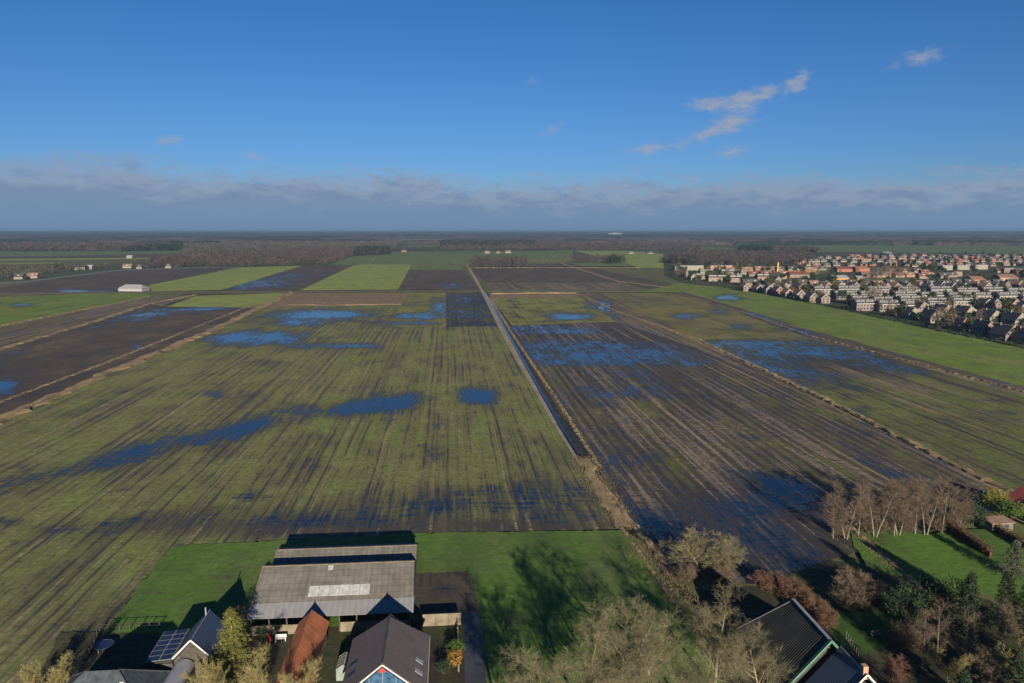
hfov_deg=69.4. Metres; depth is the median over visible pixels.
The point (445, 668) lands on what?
evergreen shrub
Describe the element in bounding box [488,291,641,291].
road
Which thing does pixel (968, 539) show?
hedge
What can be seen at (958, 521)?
bare shrub
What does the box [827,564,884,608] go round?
bare shrub
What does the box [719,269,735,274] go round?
terraced house
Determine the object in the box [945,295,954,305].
bare tree
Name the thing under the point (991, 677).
bare tree
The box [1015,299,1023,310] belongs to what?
gabled house
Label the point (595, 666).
bare tree
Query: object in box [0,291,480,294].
road
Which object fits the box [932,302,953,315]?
gabled house
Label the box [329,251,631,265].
field
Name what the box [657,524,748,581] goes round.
willow tree
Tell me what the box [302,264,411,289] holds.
field
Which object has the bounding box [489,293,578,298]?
field
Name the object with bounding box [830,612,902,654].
lawn
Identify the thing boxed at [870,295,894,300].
terraced house
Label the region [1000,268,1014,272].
flat roofed block
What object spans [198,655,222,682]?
larch tree
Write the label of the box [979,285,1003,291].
terraced house
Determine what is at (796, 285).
gabled house
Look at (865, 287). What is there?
garden tree
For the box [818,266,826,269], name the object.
detached house
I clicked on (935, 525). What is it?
bare shrub
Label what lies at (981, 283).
gabled house
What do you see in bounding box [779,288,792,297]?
gabled house
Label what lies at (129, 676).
house
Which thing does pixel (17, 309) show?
field
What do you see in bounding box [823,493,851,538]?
poplar tree
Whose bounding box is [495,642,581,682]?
bare tree
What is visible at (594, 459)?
bank
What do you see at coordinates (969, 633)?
bare tree
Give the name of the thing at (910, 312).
gabled house
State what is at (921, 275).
detached house
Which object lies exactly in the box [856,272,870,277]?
hall
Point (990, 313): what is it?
gabled house
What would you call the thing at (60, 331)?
bank
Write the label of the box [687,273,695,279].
gabled house
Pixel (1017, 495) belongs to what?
house
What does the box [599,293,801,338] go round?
field
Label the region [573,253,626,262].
wood
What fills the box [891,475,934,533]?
poplar tree
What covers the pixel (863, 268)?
hall
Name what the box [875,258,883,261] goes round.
detached house
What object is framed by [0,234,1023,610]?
ground
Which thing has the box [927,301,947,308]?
terraced house
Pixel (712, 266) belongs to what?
flat roofed block
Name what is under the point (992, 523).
garden shed
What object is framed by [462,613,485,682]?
road
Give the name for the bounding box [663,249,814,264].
wood
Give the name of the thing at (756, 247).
wood
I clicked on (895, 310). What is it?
garden tree
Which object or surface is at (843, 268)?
hall
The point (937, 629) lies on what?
bare tree
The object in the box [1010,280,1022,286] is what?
gabled house
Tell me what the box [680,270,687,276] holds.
gabled house
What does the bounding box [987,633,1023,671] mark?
bare tree
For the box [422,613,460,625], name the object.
yard wall
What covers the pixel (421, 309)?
field
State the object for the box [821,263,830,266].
detached house
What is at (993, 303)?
gabled house
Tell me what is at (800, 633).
barn
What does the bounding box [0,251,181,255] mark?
field
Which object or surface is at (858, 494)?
poplar tree
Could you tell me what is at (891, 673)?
bare tree
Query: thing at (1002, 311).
garden tree
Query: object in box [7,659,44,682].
bare shrub
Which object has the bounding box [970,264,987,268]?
flat roofed block
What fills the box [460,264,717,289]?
field
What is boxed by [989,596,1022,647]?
bare tree
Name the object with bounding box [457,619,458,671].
garden fence
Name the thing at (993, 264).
detached house
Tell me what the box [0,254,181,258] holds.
field
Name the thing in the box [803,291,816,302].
gabled house
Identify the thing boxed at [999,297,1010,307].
garden tree
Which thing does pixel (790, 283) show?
detached house
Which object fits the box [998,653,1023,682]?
conifer tree
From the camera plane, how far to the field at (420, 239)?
5942.28 m
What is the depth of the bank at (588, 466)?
169.96 m
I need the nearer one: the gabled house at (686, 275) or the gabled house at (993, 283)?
the gabled house at (993, 283)
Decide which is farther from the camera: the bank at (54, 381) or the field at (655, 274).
the field at (655, 274)
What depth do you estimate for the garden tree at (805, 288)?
682.16 m
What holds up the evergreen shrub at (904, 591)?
on the yard at (755, 602)
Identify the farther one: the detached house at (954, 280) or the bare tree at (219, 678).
the detached house at (954, 280)
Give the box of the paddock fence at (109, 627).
[82,621,159,664]
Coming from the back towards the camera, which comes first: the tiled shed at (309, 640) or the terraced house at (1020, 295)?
the terraced house at (1020, 295)
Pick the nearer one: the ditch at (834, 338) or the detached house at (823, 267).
the ditch at (834, 338)
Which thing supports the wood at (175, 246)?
on the ground at (856, 558)
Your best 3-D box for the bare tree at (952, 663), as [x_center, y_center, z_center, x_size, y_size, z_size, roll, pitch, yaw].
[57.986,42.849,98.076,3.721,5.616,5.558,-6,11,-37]
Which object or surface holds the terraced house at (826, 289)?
on the town ground at (989, 272)
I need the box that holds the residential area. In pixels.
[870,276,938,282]
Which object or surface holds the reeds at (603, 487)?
on the bank at (588, 466)
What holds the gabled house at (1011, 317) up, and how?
on the town ground at (989, 272)
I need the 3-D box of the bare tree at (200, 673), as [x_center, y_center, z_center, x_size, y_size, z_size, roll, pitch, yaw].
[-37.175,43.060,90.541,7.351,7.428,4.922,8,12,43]
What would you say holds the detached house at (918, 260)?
on the town ground at (989, 272)
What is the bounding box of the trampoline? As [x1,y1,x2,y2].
[92,639,113,653]
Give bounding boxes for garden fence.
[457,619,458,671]
[846,631,858,656]
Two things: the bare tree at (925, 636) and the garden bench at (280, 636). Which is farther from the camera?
the garden bench at (280, 636)
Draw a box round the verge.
[620,530,692,626]
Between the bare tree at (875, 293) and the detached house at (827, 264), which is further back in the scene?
the detached house at (827, 264)
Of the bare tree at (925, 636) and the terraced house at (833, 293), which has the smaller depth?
the bare tree at (925, 636)
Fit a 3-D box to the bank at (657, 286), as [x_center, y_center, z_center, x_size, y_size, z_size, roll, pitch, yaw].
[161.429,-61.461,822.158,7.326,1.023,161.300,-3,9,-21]
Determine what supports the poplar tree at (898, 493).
on the lawn at (947, 553)
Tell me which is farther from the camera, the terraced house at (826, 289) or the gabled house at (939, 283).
the gabled house at (939, 283)
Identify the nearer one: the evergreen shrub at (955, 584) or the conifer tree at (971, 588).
the conifer tree at (971, 588)
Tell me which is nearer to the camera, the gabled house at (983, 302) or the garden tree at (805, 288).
the gabled house at (983, 302)
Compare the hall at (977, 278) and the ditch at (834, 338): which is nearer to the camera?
the ditch at (834, 338)
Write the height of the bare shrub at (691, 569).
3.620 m
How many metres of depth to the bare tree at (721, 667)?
87.55 m
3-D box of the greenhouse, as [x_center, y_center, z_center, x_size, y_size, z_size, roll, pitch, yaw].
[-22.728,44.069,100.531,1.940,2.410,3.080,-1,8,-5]
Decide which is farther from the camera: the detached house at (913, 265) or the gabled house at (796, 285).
the detached house at (913, 265)
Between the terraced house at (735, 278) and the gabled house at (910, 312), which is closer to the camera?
the gabled house at (910, 312)
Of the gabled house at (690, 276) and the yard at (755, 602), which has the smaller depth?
the yard at (755, 602)
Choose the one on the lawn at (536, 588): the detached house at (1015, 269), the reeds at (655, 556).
the reeds at (655, 556)
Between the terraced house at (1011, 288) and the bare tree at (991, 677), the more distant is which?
the terraced house at (1011, 288)
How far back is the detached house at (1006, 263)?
1317.86 m
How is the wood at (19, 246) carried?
on the ground at (856, 558)
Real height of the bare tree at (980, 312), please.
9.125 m
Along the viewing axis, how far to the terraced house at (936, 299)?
587.98 m
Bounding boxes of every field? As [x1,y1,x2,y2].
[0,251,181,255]
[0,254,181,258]
[0,258,149,260]
[0,259,145,265]
[0,263,49,263]
[0,268,228,292]
[0,290,671,296]
[0,293,149,326]
[0,293,619,682]
[0,295,192,347]
[0,304,255,413]
[149,266,299,290]
[156,293,284,306]
[223,266,350,289]
[267,293,406,306]
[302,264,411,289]
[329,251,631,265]
[387,239,443,239]
[392,293,445,326]
[398,270,479,289]
[409,264,462,269]
[446,293,496,326]
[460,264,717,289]
[471,263,672,288]
[486,283,638,289]
[487,293,997,584]
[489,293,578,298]
[492,296,614,324]
[575,251,665,267]
[581,293,1023,522]
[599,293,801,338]
[642,283,1023,386]
[666,563,860,597]
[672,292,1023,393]
[701,337,1023,492]
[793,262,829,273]
[800,244,1023,252]
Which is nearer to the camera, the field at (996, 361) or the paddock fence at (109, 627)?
the paddock fence at (109, 627)
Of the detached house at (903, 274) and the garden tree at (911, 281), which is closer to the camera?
the garden tree at (911, 281)
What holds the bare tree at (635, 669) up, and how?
on the ground at (856, 558)
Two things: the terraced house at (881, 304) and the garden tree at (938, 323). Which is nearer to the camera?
the garden tree at (938, 323)
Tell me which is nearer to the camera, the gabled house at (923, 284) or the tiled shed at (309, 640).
the tiled shed at (309, 640)
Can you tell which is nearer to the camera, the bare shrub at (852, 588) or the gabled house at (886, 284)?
the bare shrub at (852, 588)
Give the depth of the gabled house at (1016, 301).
565.66 m
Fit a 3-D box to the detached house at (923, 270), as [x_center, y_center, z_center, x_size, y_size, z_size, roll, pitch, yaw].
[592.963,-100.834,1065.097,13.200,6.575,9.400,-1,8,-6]
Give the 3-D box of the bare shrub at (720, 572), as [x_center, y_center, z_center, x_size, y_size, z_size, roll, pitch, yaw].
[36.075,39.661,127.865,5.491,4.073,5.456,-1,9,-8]
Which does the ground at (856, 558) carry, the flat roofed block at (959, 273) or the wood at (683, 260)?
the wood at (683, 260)
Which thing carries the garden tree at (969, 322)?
on the town ground at (989, 272)
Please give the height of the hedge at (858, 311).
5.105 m
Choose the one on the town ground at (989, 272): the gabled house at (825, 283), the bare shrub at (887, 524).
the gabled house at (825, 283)
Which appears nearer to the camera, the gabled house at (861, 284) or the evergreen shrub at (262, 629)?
the evergreen shrub at (262, 629)
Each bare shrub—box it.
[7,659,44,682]
[18,650,74,682]
[673,561,699,581]
[704,562,735,585]
[746,569,773,589]
[761,570,787,593]
[776,575,805,598]
[787,584,821,607]
[799,593,831,617]
[812,607,839,628]
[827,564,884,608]
[832,521,850,535]
[856,572,889,603]
[858,519,880,533]
[874,519,893,533]
[895,517,916,532]
[921,514,947,533]
[940,510,965,528]
[959,499,985,520]
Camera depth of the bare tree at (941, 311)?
472.05 m
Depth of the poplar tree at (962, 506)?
148.35 m
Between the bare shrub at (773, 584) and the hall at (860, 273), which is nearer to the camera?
the bare shrub at (773, 584)
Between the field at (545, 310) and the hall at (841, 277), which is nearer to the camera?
the field at (545, 310)
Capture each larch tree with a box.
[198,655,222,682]
[206,607,269,682]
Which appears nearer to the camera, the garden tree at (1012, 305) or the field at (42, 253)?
the garden tree at (1012, 305)
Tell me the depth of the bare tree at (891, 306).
545.63 m
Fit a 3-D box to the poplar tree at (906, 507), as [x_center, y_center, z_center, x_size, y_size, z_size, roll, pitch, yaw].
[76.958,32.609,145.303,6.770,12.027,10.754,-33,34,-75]
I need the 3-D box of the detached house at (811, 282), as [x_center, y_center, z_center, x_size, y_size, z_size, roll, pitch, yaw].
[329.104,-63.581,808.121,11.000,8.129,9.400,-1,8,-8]
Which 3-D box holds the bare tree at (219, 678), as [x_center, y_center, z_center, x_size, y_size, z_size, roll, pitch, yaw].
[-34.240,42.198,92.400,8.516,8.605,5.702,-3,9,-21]
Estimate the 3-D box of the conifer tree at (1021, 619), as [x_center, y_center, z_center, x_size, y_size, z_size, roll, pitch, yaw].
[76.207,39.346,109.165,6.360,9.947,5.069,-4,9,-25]
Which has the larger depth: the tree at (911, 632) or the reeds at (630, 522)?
the reeds at (630, 522)
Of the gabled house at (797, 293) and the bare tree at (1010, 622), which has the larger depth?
the gabled house at (797, 293)
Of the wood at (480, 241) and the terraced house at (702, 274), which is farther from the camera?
the wood at (480, 241)
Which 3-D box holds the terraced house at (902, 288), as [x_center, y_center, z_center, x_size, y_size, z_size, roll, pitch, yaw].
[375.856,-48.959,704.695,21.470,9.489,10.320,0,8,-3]
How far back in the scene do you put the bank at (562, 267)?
1245.37 m
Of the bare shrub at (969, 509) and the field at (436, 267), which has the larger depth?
the field at (436, 267)
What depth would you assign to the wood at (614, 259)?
1411.91 m
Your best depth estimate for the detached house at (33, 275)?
960.73 m
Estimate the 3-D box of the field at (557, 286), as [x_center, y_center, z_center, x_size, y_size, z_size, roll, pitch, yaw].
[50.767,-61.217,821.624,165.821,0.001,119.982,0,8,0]
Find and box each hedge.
[671,274,1023,347]
[937,515,994,557]
[996,522,1023,547]
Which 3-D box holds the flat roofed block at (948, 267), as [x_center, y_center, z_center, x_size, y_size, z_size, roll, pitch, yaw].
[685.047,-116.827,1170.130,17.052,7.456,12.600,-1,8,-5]
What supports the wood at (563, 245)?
on the ground at (856, 558)
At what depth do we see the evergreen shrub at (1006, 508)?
153.02 m
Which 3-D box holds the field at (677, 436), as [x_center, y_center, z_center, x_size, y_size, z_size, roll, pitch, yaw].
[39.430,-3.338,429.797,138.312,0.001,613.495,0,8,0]
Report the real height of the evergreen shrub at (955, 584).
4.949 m
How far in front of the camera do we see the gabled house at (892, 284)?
751.97 m
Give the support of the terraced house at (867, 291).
on the town ground at (989, 272)
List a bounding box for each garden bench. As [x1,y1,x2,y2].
[275,634,286,641]
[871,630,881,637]
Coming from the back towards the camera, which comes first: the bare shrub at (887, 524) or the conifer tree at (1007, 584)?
the bare shrub at (887, 524)
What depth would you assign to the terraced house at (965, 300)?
583.08 m
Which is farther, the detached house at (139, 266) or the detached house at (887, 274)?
the detached house at (139, 266)
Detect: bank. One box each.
[0,291,293,424]
[0,294,196,350]
[0,296,150,325]
[0,303,255,402]
[288,303,400,304]
[484,267,632,267]
[488,297,600,467]
[491,292,576,293]
[561,263,623,282]
[577,458,631,529]
[578,293,1013,491]
[602,485,678,572]
[620,528,690,621]
[622,281,697,291]
[673,292,1023,391]
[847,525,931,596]
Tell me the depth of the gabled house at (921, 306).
546.54 m
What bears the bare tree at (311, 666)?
on the yard at (129, 651)
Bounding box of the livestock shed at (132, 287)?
[117,284,148,291]
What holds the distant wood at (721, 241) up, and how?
on the ground at (856, 558)
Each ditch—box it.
[486,293,583,456]
[560,418,593,463]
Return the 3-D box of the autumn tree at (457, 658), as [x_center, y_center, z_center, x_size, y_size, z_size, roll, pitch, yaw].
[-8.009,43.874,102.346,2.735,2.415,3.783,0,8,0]
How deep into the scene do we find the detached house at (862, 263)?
1312.05 m
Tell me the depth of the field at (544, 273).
1026.88 m
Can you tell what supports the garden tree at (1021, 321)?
on the town ground at (989, 272)
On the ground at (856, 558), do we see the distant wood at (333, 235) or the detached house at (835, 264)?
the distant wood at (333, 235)
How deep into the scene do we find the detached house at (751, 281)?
827.12 m
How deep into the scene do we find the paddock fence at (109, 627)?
111.48 m
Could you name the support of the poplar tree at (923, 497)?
on the lawn at (947, 553)
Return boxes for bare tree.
[180,656,218,682]
[202,642,271,682]
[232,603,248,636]
[277,655,322,682]
[493,662,542,682]
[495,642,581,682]
[562,605,644,682]
[567,616,663,682]
[582,595,697,682]
[662,633,745,682]
[682,576,773,682]
[714,621,797,682]
[868,290,880,298]
[874,653,911,682]
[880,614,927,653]
[885,300,896,309]
[909,608,935,664]
[927,596,954,652]
[928,644,974,682]
[930,307,946,325]
[941,306,956,317]
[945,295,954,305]
[947,311,959,324]
[957,612,983,668]
[971,645,999,682]
[972,655,1010,682]
[976,309,987,318]
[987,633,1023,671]
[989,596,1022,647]
[1011,642,1023,656]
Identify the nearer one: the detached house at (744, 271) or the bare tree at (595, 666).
the bare tree at (595, 666)
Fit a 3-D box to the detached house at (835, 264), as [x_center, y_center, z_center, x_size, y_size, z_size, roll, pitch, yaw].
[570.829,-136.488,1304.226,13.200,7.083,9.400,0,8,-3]
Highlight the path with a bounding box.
[466,265,579,462]
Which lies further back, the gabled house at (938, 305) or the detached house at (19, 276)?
the detached house at (19, 276)
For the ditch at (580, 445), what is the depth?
213.63 m
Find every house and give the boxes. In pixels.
[13,274,25,278]
[27,273,40,277]
[67,669,169,682]
[122,264,132,267]
[136,264,143,268]
[144,607,227,682]
[165,264,172,267]
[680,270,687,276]
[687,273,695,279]
[695,273,705,278]
[698,269,713,274]
[706,275,725,280]
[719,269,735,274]
[727,275,742,281]
[735,269,746,274]
[739,282,750,290]
[740,279,753,285]
[747,271,759,275]
[752,283,762,292]
[753,266,762,270]
[755,273,769,279]
[762,284,772,293]
[771,285,782,295]
[775,266,784,270]
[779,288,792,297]
[784,280,792,285]
[786,266,795,270]
[792,282,803,290]
[792,289,804,299]
[803,267,814,270]
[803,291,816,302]
[807,280,818,284]
[810,285,832,294]
[816,293,830,302]
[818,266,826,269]
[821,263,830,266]
[821,281,831,285]
[830,289,857,299]
[831,262,840,265]
[836,284,859,290]
[838,258,846,261]
[845,279,855,284]
[847,281,859,286]
[847,294,871,303]
[850,297,875,310]
[858,262,866,265]
[858,289,883,295]
[859,258,867,261]
[859,281,868,286]
[868,285,889,292]
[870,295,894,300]
[871,272,882,277]
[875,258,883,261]
[875,298,899,311]
[880,282,890,288]
[882,272,890,276]
[883,279,896,282]
[889,282,900,288]
[889,290,917,295]
[892,272,904,276]
[893,285,920,292]
[894,294,921,302]
[897,305,920,318]
[900,282,910,285]
[900,299,922,306]
[904,272,914,276]
[909,263,918,266]
[911,268,920,272]
[914,259,922,262]
[914,300,928,311]
[915,273,928,278]
[918,269,929,272]
[918,290,944,297]
[919,307,942,322]
[920,282,932,288]
[921,296,948,301]
[924,280,934,282]
[926,285,951,291]
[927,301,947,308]
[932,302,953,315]
[933,280,945,285]
[936,272,949,277]
[944,282,955,287]
[944,291,972,297]
[945,315,969,330]
[947,296,974,307]
[948,272,957,276]
[950,278,961,282]
[952,304,976,318]
[953,286,979,291]
[956,282,966,286]
[969,280,978,286]
[969,318,993,335]
[971,291,995,299]
[974,297,989,308]
[977,281,991,287]
[977,308,1002,322]
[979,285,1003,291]
[986,297,1001,309]
[987,262,997,265]
[988,322,1016,340]
[990,281,999,285]
[992,290,1019,298]
[1001,310,1023,325]
[1002,261,1009,265]
[1003,486,1023,520]
[1004,286,1023,292]
[1007,298,1019,310]
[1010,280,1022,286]
[1010,326,1023,343]
[1012,268,1022,272]
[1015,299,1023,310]
[1018,293,1023,299]
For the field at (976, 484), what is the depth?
296.15 m
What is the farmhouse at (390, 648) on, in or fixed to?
on the yard at (129, 651)
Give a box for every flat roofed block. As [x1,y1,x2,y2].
[672,265,703,269]
[710,265,732,269]
[938,265,952,269]
[948,271,962,275]
[953,265,969,269]
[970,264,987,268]
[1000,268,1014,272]
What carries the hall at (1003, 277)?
on the town ground at (989, 272)
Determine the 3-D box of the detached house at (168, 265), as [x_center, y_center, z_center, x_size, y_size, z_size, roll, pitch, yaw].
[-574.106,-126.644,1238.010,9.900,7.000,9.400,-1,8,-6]
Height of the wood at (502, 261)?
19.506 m
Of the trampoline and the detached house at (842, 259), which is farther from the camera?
the detached house at (842, 259)
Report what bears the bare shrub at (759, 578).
on the yard at (755, 602)
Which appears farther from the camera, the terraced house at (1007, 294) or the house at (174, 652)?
the terraced house at (1007, 294)
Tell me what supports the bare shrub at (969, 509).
on the field at (677, 436)
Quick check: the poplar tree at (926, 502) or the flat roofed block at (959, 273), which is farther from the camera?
the flat roofed block at (959, 273)
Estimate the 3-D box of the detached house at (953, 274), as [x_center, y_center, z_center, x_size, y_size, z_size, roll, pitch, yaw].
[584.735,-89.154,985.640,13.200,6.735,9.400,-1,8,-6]
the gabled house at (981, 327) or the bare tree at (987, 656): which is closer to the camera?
the bare tree at (987, 656)
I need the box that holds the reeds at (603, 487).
[578,456,631,529]
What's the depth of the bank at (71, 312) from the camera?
553.26 m
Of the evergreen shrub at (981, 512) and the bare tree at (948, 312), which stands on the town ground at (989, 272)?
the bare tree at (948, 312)
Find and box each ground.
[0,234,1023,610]
[664,252,1023,345]
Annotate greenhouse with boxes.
[336,652,348,680]
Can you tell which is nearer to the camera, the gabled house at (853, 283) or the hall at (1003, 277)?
the gabled house at (853, 283)
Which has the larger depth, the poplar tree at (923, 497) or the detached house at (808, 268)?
the detached house at (808, 268)
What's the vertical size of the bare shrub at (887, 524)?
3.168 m
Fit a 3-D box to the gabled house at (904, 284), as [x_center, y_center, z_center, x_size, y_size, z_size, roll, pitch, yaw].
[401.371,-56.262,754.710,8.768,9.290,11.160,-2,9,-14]
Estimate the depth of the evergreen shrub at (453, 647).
104.74 m
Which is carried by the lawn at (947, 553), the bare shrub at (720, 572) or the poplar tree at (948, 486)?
the poplar tree at (948, 486)
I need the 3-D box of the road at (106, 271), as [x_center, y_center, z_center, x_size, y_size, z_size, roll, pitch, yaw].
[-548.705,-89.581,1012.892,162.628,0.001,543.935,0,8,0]
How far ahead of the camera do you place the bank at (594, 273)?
1049.69 m
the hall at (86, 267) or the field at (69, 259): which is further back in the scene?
the field at (69, 259)
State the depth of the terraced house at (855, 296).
609.86 m
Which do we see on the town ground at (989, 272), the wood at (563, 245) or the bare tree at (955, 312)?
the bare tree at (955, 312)
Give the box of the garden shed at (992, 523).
[982,515,1015,531]
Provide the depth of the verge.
125.63 m
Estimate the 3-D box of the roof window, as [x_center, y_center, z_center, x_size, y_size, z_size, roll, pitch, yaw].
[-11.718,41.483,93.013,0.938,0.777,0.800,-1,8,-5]
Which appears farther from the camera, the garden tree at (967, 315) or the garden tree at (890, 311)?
the garden tree at (890, 311)
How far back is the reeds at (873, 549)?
140.56 m
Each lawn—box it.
[103,530,721,682]
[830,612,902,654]
[851,526,1023,598]
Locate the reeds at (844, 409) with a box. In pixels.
[652,324,977,478]
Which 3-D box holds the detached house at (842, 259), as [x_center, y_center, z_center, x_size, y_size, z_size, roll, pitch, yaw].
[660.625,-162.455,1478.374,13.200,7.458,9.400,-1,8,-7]
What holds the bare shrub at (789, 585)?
on the yard at (755, 602)
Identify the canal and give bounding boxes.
[485,293,578,453]
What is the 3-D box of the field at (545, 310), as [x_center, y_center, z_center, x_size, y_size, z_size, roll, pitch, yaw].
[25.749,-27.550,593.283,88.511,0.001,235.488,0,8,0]
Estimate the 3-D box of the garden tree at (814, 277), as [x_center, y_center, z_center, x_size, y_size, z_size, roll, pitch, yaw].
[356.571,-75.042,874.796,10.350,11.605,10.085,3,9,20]
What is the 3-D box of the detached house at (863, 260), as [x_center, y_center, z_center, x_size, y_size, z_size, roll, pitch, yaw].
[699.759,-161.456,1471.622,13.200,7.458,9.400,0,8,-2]
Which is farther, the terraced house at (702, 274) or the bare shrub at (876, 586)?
the terraced house at (702, 274)
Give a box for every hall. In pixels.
[75,265,88,269]
[769,273,786,278]
[785,271,809,277]
[826,275,848,281]
[832,266,852,271]
[851,266,869,270]
[853,276,864,281]
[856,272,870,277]
[963,276,985,280]
[991,274,1017,280]
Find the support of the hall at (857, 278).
on the town ground at (989, 272)
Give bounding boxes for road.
[0,267,235,284]
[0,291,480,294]
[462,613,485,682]
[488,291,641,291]
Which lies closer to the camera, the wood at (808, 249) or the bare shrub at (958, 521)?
the bare shrub at (958, 521)
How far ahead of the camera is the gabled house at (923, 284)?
759.13 m
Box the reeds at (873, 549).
[850,526,904,568]
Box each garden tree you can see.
[800,283,809,293]
[809,273,817,279]
[830,274,837,281]
[836,288,847,300]
[859,284,870,289]
[883,305,893,315]
[892,307,899,316]
[896,301,908,311]
[909,278,916,285]
[935,318,944,326]
[940,317,948,322]
[962,311,971,318]
[965,316,975,328]
[968,298,978,307]
[989,317,1002,326]
[995,305,1010,314]
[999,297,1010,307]
[1009,303,1015,311]
[1018,316,1023,324]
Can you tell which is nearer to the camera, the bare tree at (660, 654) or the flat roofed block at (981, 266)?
the bare tree at (660, 654)
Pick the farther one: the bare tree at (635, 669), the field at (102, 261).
the field at (102, 261)
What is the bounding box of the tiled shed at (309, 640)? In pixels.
[276,610,328,682]
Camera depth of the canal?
282.87 m
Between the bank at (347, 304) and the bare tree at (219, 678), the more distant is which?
the bank at (347, 304)
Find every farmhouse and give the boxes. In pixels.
[342,614,429,682]
[805,646,875,682]
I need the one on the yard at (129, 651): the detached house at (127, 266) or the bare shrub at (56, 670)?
the bare shrub at (56, 670)
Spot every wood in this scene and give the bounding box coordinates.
[0,233,940,237]
[0,233,1023,238]
[0,237,1023,244]
[0,240,171,251]
[0,263,108,277]
[21,237,1023,245]
[121,242,183,250]
[143,244,391,267]
[180,239,395,253]
[352,244,390,254]
[438,239,701,250]
[439,238,535,246]
[469,254,529,267]
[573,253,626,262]
[606,254,625,263]
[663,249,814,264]
[663,252,696,263]
[737,244,773,250]
[770,245,820,252]
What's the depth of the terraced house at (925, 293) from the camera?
643.24 m
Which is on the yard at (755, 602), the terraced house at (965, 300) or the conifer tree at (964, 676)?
the conifer tree at (964, 676)
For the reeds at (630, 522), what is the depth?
152.84 m
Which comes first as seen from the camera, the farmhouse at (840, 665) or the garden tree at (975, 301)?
the farmhouse at (840, 665)
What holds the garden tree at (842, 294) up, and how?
on the town ground at (989, 272)
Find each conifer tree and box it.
[941,570,989,644]
[951,667,973,682]
[984,570,1023,636]
[996,539,1023,578]
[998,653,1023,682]
[1008,581,1023,636]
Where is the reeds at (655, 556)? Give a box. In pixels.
[624,544,726,603]
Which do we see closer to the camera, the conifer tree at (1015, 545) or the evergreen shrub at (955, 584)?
the evergreen shrub at (955, 584)
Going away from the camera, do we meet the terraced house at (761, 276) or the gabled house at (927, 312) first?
the gabled house at (927, 312)
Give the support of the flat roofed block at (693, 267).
on the town ground at (989, 272)
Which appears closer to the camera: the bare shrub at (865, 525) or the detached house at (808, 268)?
the bare shrub at (865, 525)
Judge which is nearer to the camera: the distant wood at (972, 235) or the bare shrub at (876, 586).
the bare shrub at (876, 586)
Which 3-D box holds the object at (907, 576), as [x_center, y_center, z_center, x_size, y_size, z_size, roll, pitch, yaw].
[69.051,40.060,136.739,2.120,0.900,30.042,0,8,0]
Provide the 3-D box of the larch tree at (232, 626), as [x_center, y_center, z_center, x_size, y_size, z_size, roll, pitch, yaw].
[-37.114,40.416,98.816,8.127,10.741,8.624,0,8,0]
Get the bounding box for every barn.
[246,543,418,635]
[737,598,870,682]
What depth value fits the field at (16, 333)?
498.91 m
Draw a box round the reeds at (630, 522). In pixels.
[572,456,699,581]
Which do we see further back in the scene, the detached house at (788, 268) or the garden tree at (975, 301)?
the detached house at (788, 268)
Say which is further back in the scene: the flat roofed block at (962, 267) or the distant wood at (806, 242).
the distant wood at (806, 242)
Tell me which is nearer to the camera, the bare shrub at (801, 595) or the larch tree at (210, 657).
the larch tree at (210, 657)
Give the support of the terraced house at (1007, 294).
on the town ground at (989, 272)
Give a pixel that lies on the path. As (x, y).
(520, 363)
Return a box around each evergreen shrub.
[254,625,268,637]
[434,658,450,675]
[445,637,465,652]
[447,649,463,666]
[876,581,927,623]
[908,568,960,617]
[935,574,968,603]
[957,497,991,525]
[978,487,1011,511]
[993,497,1023,519]
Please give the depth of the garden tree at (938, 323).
458.10 m
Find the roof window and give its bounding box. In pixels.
[415,667,422,675]
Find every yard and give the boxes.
[35,618,464,682]
[414,571,480,621]
[690,560,1023,682]
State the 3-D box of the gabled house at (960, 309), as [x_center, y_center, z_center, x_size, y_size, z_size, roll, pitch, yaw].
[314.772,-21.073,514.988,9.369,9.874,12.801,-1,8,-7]
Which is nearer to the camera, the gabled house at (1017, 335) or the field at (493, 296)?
the gabled house at (1017, 335)
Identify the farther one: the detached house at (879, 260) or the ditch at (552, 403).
the detached house at (879, 260)
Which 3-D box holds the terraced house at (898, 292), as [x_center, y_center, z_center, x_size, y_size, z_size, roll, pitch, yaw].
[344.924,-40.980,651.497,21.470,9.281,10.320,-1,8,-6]
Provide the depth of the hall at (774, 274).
948.52 m
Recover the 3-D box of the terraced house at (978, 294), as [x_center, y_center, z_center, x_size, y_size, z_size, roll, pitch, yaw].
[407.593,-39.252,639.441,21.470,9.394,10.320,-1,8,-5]
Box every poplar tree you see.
[820,479,878,538]
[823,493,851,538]
[843,480,875,535]
[852,476,905,536]
[876,478,928,534]
[881,478,925,535]
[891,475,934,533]
[903,475,949,534]
[930,477,970,530]
[947,483,980,527]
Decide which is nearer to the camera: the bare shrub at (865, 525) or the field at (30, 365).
the bare shrub at (865, 525)
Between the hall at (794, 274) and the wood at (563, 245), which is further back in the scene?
the wood at (563, 245)
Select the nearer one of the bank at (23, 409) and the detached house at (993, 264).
the bank at (23, 409)
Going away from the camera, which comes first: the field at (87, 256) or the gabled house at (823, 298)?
the gabled house at (823, 298)
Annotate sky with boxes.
[0,0,1023,232]

